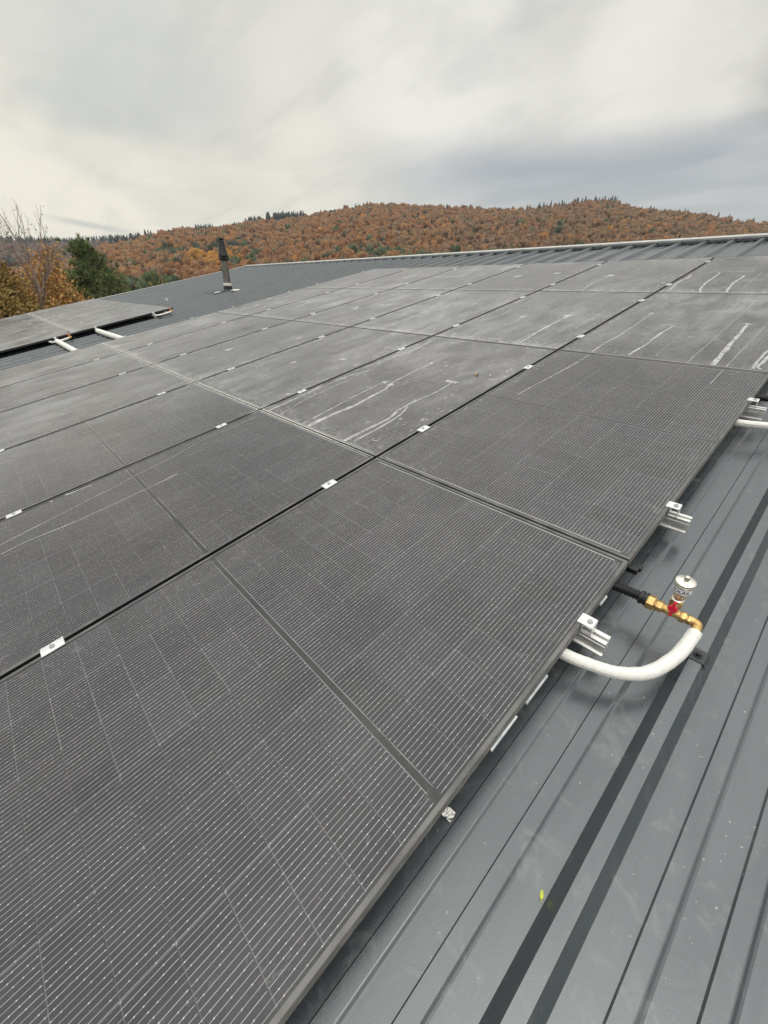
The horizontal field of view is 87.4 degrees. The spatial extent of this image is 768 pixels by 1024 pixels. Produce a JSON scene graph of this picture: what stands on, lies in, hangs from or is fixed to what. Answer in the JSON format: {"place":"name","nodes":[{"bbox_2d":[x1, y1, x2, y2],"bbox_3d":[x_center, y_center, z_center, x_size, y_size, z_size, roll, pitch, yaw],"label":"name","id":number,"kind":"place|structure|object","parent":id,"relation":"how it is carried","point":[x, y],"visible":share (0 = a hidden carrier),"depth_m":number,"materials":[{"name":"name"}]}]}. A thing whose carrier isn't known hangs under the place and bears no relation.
{"place":"outdoors","nodes":[
{"label":"outdoors","id":0,"kind":"place"},
{"bbox_2d":[0,0,767,240],"label":"sky","id":1,"kind":"structure","parent":0,"point":[120,117],"materials":[{"name":"grey"}]},
{"bbox_3d":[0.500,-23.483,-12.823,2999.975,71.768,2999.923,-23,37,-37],"label":"terrain","id":2,"kind":"structure","parent":0,"visible":0},
{"bbox_2d":[0,265,31,298],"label":"oak tree","id":3,"kind":"object","parent":2,"relation":"on","point":[17,275],"depth_m":19.52,"materials":[{"name":"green plant"}]},
{"bbox_2d":[0,247,60,318],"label":"oak tree","id":4,"kind":"object","parent":2,"relation":"on","point":[13,302],"visible":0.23,"depth_m":16.25,"materials":[{"name":"brown plant"}]},
{"bbox_2d":[0,198,62,309],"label":"birch tree","id":5,"kind":"object","parent":2,"relation":"on","point":[37,287],"visible":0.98,"depth_m":16.35,"materials":[{"name":"brown plant"}]},
{"bbox_2d":[12,238,93,312],"bbox_3d":[-16.222,-8.424,20.249,3.814,9.137,3.428,-23,37,-37],"label":"oak tree","id":6,"kind":"object","parent":2,"relation":"on","point":[64,291],"visible":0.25,"depth_m":19.05,"materials":[{"name":"orange plant"}]},
{"bbox_2d":[0,238,122,265],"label":"ridge wood","id":7,"kind":"object","parent":2,"relation":"on","point":[9,256],"visible":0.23,"depth_m":384.64,"materials":[{"name":"brown plant"}]},
{"bbox_2d":[58,268,87,299],"bbox_3d":[-20.914,-12.550,28.227,4.530,8.093,4.968,-4,29,-9],"label":"pine tree","id":8,"kind":"object","parent":2,"relation":"on","point":[75,277],"visible":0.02,"depth_m":26.45,"materials":[{"name":"green plant"}]},
{"bbox_2d":[56,232,128,299],"bbox_3d":[-20.229,-14.099,28.929,5.970,10.199,6.293,-23,37,-37],"label":"pine tree","id":9,"kind":"object","parent":2,"relation":"on","point":[83,253],"visible":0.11,"depth_m":26.88,"materials":[{"name":"green plant"}]},
{"bbox_2d":[85,268,132,298],"bbox_3d":[-18.323,-12.594,28.337,5.583,8.131,5.505,-23,37,-37],"label":"pine tree","id":10,"kind":"object","parent":2,"relation":"on","point":[105,287],"visible":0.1,"depth_m":26.67,"materials":[{"name":"green plant"}]},
{"bbox_2d":[143,271,168,286],"bbox_3d":[-16.096,-13.161,29.587,3.990,8.015,4.019,-23,37,-37],"label":"pine tree","id":11,"kind":"object","parent":2,"relation":"on","point":[155,282],"visible":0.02,"depth_m":27.87,"materials":[{"name":"green plant"}]},
{"bbox_2d":[0,196,754,243],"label":"skyline conifers","id":12,"kind":"object","parent":2,"relation":"on","point":[276,216],"visible":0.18,"depth_m":337.62,"materials":[{"name":"green plant"}]},
{"bbox_2d":[0,233,767,1023],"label":"barn","id":13,"kind":"structure","parent":2,"relation":"on","point":[622,825],"depth_m":0.84,"materials":[{"name":"metal"}]},
{"bbox_2d":[47,328,71,342],"bbox_3d":[-5.423,-2.934,6.677,0.344,0.172,0.342,-35,43,-29],"label":"pipe fitting","id":14,"kind":"object","parent":13,"relation":"on","point":[68,334],"visible":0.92,"depth_m":6.65,"materials":[{"name":"white plastic"}]},
{"bbox_2d":[151,298,172,315],"bbox_3d":[-4.188,-3.824,7.495,0.343,0.257,0.342,-35,43,-29],"label":"pipe fitting","id":15,"kind":"object","parent":13,"relation":"attached to","point":[170,310],"visible":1,"depth_m":7.47,"materials":[{"name":"white plastic"}]},
{"bbox_2d":[214,238,239,293],"bbox_3d":[-3.606,-5.635,9.225,0.372,1.104,0.720,-53,60,-56],"label":"flue","id":16,"kind":"object","parent":13,"relation":"on","point":[224,259],"visible":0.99,"depth_m":9.23,"materials":[{"name":"grey metal"}]},
{"bbox_2d":[52,339,610,656],"bbox_3d":[-4.819,-2.516,6.109,0.042,0.050,15.868,-35,43,-29],"label":"mounting rail","id":17,"kind":"object","parent":13,"relation":"attached to","point":[596,642],"visible":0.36,"depth_m":1.08,"materials":[{"name":"metal"}]},
{"bbox_2d":[55,339,75,350],"bbox_3d":[-4.777,-2.492,6.071,0.079,0.079,1.930,-35,43,-29],"label":"rail sleeve","id":18,"kind":"object","parent":17,"relation":"attached to","point":[64,345],"visible":0.64,"depth_m":6.08,"materials":[{"name":"white plastic"}]},
{"bbox_2d":[321,479,337,488],"bbox_3d":[-0.244,-0.116,1.808,0.065,0.039,0.041,-35,43,-29],"label":"clamp","id":19,"kind":"object","parent":17,"relation":"attached to","point":[330,483],"visible":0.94,"depth_m":1.80,"materials":[{"name":"metal"}]},
{"bbox_2d":[577,613,597,636],"bbox_3d":[0.544,0.300,1.076,0.035,0.040,0.040,-35,43,-29],"label":"end clamp","id":20,"kind":"object","parent":17,"relation":"attached to","point":[586,620],"visible":1,"depth_m":1.07,"materials":[{"name":"metal"}]},
{"bbox_2d":[91,329,692,533],"bbox_3d":[-4.367,-2.827,6.416,0.042,0.050,15.868,-35,43,-29],"label":"mounting rail","id":21,"kind":"object","parent":13,"relation":"attached to","point":[680,522],"visible":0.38,"depth_m":1.39,"materials":[{"name":"metal"}]},
{"bbox_2d":[27,299,100,314],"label":"solar panel","id":22,"kind":"object","parent":21,"relation":"on","point":[60,307],"visible":0.82,"depth_m":11.28,"materials":[{"name":"black"}]},
{"bbox_2d":[32,300,109,317],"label":"solar panel","id":23,"kind":"object","parent":21,"relation":"on","point":[68,308],"visible":0.72,"depth_m":10.53,"materials":[{"name":"black"}]},
{"bbox_2d":[39,301,121,320],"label":"solar panel","id":24,"kind":"object","parent":21,"relation":"on","point":[65,313],"visible":0.75,"depth_m":9.80,"materials":[{"name":"black"}]},
{"bbox_2d":[45,302,136,323],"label":"solar panel","id":25,"kind":"object","parent":21,"relation":"on","point":[85,313],"visible":0.79,"depth_m":9.07,"materials":[{"name":"black"}]},
{"bbox_2d":[53,304,152,327],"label":"solar panel","id":26,"kind":"object","parent":21,"relation":"on","point":[75,321],"visible":0.71,"depth_m":8.33,"materials":[{"name":"black"}]},
{"bbox_2d":[95,329,122,338],"bbox_3d":[-4.326,-2.804,6.378,0.079,0.080,1.930,-35,43,-29],"label":"rail sleeve","id":27,"kind":"object","parent":21,"relation":"attached to","point":[107,334],"visible":0.65,"depth_m":6.41,"materials":[{"name":"white plastic"}]},
{"bbox_2d":[63,305,172,333],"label":"solar panel","id":28,"kind":"object","parent":21,"relation":"on","point":[109,320],"visible":0.88,"depth_m":7.52,"materials":[{"name":"black"}]},
{"bbox_2d":[100,312,245,352],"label":"solar panel","id":29,"kind":"object","parent":21,"relation":"on","point":[141,339],"visible":0.75,"depth_m":5.61,"materials":[{"name":"black"}]},
{"bbox_2d":[153,321,348,382],"bbox_3d":[-1.378,-1.731,4.210,1.730,0.031,1.134,-35,43,-29],"label":"solar panel","id":30,"kind":"object","parent":21,"relation":"on","point":[202,364],"visible":0.81,"depth_m":4.12,"materials":[{"name":"black"}]},
{"bbox_2d":[195,327,430,409],"bbox_3d":[-0.591,-1.313,3.477,1.730,0.031,1.134,-35,43,-29],"label":"solar panel","id":31,"kind":"object","parent":21,"relation":"on","point":[263,383],"visible":0.91,"depth_m":3.37,"materials":[{"name":"black"}]},
{"bbox_2d":[262,336,555,458],"bbox_3d":[0.195,-0.895,2.743,1.730,0.031,1.134,-35,43,-29],"label":"solar panel","id":32,"kind":"object","parent":21,"relation":"on","point":[379,407],"visible":0.99,"depth_m":2.60,"materials":[{"name":"black"}]},
{"bbox_2d":[417,425,429,432],"bbox_3d":[0.209,-0.428,2.116,0.065,0.039,0.041,-35,43,-29],"label":"clamp","id":33,"kind":"object","parent":21,"relation":"attached to","point":[423,428],"visible":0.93,"depth_m":2.10,"materials":[{"name":"metal"}]},
{"bbox_2d":[378,350,767,566],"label":"solar panel","id":34,"kind":"object","parent":21,"relation":"on","point":[609,454],"visible":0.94,"depth_m":1.82,"materials":[{"name":"black glass"}]},
{"bbox_2d":[625,564,642,574],"bbox_3d":[0.747,0.152,1.288,0.045,0.025,0.148,-15,32,-27],"label":"cable plug","id":35,"kind":"object","parent":34,"relation":"hanging from","point":[633,569],"visible":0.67,"depth_m":1.24,"materials":[{"name":"black plastic"}]},
{"bbox_2d":[665,501,682,517],"bbox_3d":[0.996,-0.012,1.383,0.035,0.040,0.040,-35,43,-29],"label":"end clamp","id":36,"kind":"object","parent":21,"relation":"attached to","point":[670,505],"visible":1,"depth_m":1.37,"materials":[{"name":"metal"}]},
{"bbox_2d":[442,806,455,821],"bbox_3d":[0.142,0.663,0.883,0.022,0.006,0.022,23,48,36],"label":"metal offcut","id":37,"kind":"object","parent":13,"relation":"on","point":[448,813],"visible":0.9,"depth_m":0.88,"materials":[{"name":"metal"}]},
{"bbox_2d":[540,889,543,901],"bbox_3d":[0.300,0.730,0.764,0.007,0.002,0.020,10,42,26],"label":"fallen leaf","id":38,"kind":"object","parent":13,"relation":"on","point":[541,894],"visible":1,"depth_m":0.77,"materials":[{"name":"yellow plant"}]},
{"bbox_2d":[559,575,702,680],"bbox_3d":[0.611,0.271,1.052,0.344,0.172,0.342,-35,43,-29],"label":"pipe fitting","id":39,"kind":"object","parent":13,"relation":"on","point":[684,587],"visible":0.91,"depth_m":1.02,"materials":[{"name":"white plastic"}]},
{"bbox_2d":[688,647,709,668],"bbox_3d":[0.820,0.376,1.049,0.042,0.025,0.049,-35,43,-29],"label":"rib saddle","id":40,"kind":"object","parent":13,"relation":"on","point":[699,656],"visible":0.89,"depth_m":1.04,"materials":[{"name":"black metal"}]},
{"bbox_2d":[734,394,767,429],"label":"pipe fitting","id":41,"kind":"object","parent":13,"relation":"on","point":[751,424],"visible":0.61,"depth_m":1.80,"materials":[{"name":"white plastic"}]},
{"bbox_2d":[740,405,766,420],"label":"mounting rail","id":42,"kind":"object","parent":13,"relation":"attached to","point":[756,413],"visible":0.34,"depth_m":1.88,"materials":[{"name":"metal"}]},
{"bbox_2d":[122,316,290,364],"bbox_3d":[-2.165,-2.149,4.944,1.730,0.031,1.134,-35,43,-29],"label":"solar panel","id":43,"kind":"object","parent":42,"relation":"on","point":[161,351],"visible":0.74,"depth_m":4.87,"materials":[{"name":"black"}]},
{"bbox_2d":[523,365,532,370],"bbox_3d":[0.937,-0.930,2.611,0.065,0.039,0.041,-35,43,-29],"label":"clamp","id":44,"kind":"object","parent":42,"relation":"attached to","point":[527,367],"visible":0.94,"depth_m":2.60,"materials":[{"name":"metal"}]},
{"bbox_2d":[747,398,759,408],"bbox_3d":[1.721,-0.512,1.877,0.035,0.040,0.040,-35,43,-29],"label":"end clamp","id":45,"kind":"object","parent":42,"relation":"attached to","point":[753,400],"visible":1,"depth_m":1.86,"materials":[{"name":"metal"}]},
{"bbox_2d":[0,199,767,290],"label":"hillside forest","id":46,"kind":"object","parent":2,"relation":"on","point":[176,253],"visible":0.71,"depth_m":220.25,"materials":[{"name":"orange plant"}]},
{"label":"mounting rail","id":47,"kind":"object","parent":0,"visible":0},
{"bbox_2d":[6,509,21,518],"bbox_3d":[-1.832,0.019,1.997,0.065,0.039,0.041,-35,43,-29],"label":"clamp","id":48,"kind":"object","parent":47,"relation":"attached to","point":[13,513],"visible":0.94,"depth_m":1.99,"materials":[{"name":"metal"}]},
{"bbox_2d":[0,313,30,321],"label":"solar panel","id":49,"kind":"object","parent":47,"relation":"on","point":[13,317],"visible":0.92,"depth_m":10.69,"materials":[{"name":"black"}]},
{"bbox_2d":[0,315,35,325],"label":"solar panel","id":50,"kind":"object","parent":47,"relation":"on","point":[16,320],"visible":0.79,"depth_m":9.94,"materials":[{"name":"black"}]},
{"bbox_2d":[0,318,43,330],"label":"solar panel","id":51,"kind":"object","parent":47,"relation":"on","point":[18,324],"visible":0.85,"depth_m":9.18,"materials":[{"name":"black"}]},
{"bbox_2d":[0,321,50,335],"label":"solar panel","id":52,"kind":"object","parent":47,"relation":"on","point":[22,328],"visible":0.78,"depth_m":8.43,"materials":[{"name":"black"}]},
{"bbox_2d":[0,324,60,342],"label":"solar panel","id":53,"kind":"object","parent":47,"relation":"on","point":[24,333],"visible":0.86,"depth_m":7.68,"materials":[{"name":"black"}]},
{"bbox_2d":[0,328,73,352],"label":"solar panel","id":54,"kind":"object","parent":47,"relation":"on","point":[18,343],"visible":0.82,"depth_m":6.83,"materials":[{"name":"black"}]},
{"bbox_2d":[40,636,65,657],"bbox_3d":[-1.039,0.433,1.268,0.065,0.039,0.041,-35,43,-29],"label":"clamp","id":55,"kind":"object","parent":47,"relation":"attached to","point":[52,646],"visible":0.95,"depth_m":1.26,"materials":[{"name":"metal"}]},
{"bbox_2d":[0,344,120,387],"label":"solar panel","id":56,"kind":"object","parent":47,"relation":"on","point":[28,371],"visible":0.83,"depth_m":4.89,"materials":[{"name":"black"}]},
{"bbox_2d":[0,353,150,412],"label":"solar panel","id":57,"kind":"object","parent":47,"relation":"on","point":[19,394],"visible":0.82,"depth_m":4.13,"materials":[{"name":"black"}]},
{"bbox_2d":[0,365,193,449],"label":"solar panel","id":58,"kind":"object","parent":47,"relation":"on","point":[36,419],"visible":0.82,"depth_m":3.36,"materials":[{"name":"black"}]},
{"bbox_2d":[0,383,258,520],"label":"solar panel","id":59,"kind":"object","parent":47,"relation":"on","point":[38,471],"visible":0.82,"depth_m":2.58,"materials":[{"name":"black"}]},
{"bbox_2d":[0,410,374,679],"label":"solar panel","id":60,"kind":"object","parent":47,"relation":"on","point":[75,562],"visible":1,"depth_m":1.77,"materials":[{"name":"black"}]},
{"bbox_2d":[0,458,628,1023],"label":"solar panel","id":61,"kind":"object","parent":47,"relation":"on","point":[234,776],"visible":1,"depth_m":0.94,"materials":[{"name":"black glass"}]},
{"label":"mounting rail","id":62,"kind":"object","parent":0,"visible":0},
{"bbox_2d":[217,288,340,315],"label":"solar panel","id":63,"kind":"object","parent":62,"relation":"on","point":[262,305],"visible":0.84,"depth_m":6.47,"materials":[{"name":"black"}]},
{"bbox_2d":[249,288,389,320],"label":"solar panel","id":64,"kind":"object","parent":62,"relation":"on","point":[307,307],"visible":0.75,"depth_m":5.72,"materials":[{"name":"black"}]},
{"bbox_2d":[292,289,452,326],"bbox_3d":[-0.130,-2.592,5.059,1.730,0.032,1.134,-35,43,-29],"label":"solar panel","id":65,"kind":"object","parent":62,"relation":"on","point":[355,312],"visible":0.83,"depth_m":4.98,"materials":[{"name":"black"}]},
{"bbox_2d":[351,290,535,336],"bbox_3d":[0.657,-2.175,4.325,1.730,0.032,1.134,-35,43,-29],"label":"solar panel","id":66,"kind":"object","parent":62,"relation":"attached to","point":[433,316],"visible":0.94,"depth_m":4.24,"materials":[{"name":"black"}]},
{"bbox_2d":[434,291,653,351],"bbox_3d":[1.444,-1.757,3.592,1.730,0.032,1.134,-35,43,-29],"label":"solar panel","id":67,"kind":"object","parent":62,"relation":"attached to","point":[557,320],"visible":0.98,"depth_m":3.48,"materials":[{"name":"black"}]},
{"bbox_2d":[560,293,767,372],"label":"solar panel","id":68,"kind":"object","parent":62,"relation":"on","point":[727,331],"visible":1,"depth_m":2.75,"materials":[{"name":"black glass"}]},
{"label":"mounting rail","id":69,"kind":"object","parent":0,"visible":0},
{"bbox_2d":[305,267,413,288],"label":"solar panel","id":70,"kind":"object","parent":69,"relation":"on","point":[354,279],"visible":0.75,"depth_m":7.33,"materials":[{"name":"black"}]},
{"bbox_2d":[345,266,462,288],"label":"solar panel","id":71,"kind":"object","parent":69,"relation":"on","point":[398,279],"visible":0.74,"depth_m":6.58,"materials":[{"name":"black"}]},
{"bbox_2d":[393,264,525,289],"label":"solar panel","id":72,"kind":"object","parent":69,"relation":"on","point":[457,278],"visible":0.81,"depth_m":5.84,"materials":[{"name":"black"}]},
{"bbox_2d":[455,261,606,291],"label":"solar panel","id":73,"kind":"object","parent":69,"relation":"on","point":[536,277],"visible":0.81,"depth_m":5.10,"materials":[{"name":"black"}]},
{"bbox_2d":[657,255,767,293],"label":"solar panel","id":74,"kind":"object","parent":69,"relation":"on","point":[737,275],"visible":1,"depth_m":3.73,"materials":[{"name":"grey glass"}]},
{"label":"mounting rail","id":75,"kind":"object","parent":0,"visible":0},
{"bbox_2d":[540,257,713,293],"bbox_3d":[2.693,-2.618,4.441,1.730,0.031,1.134,-35,43,-29],"label":"solar panel","id":76,"kind":"object","parent":75,"relation":"attached to","point":[654,276],"visible":0.94,"depth_m":4.35,"materials":[{"name":"black"}]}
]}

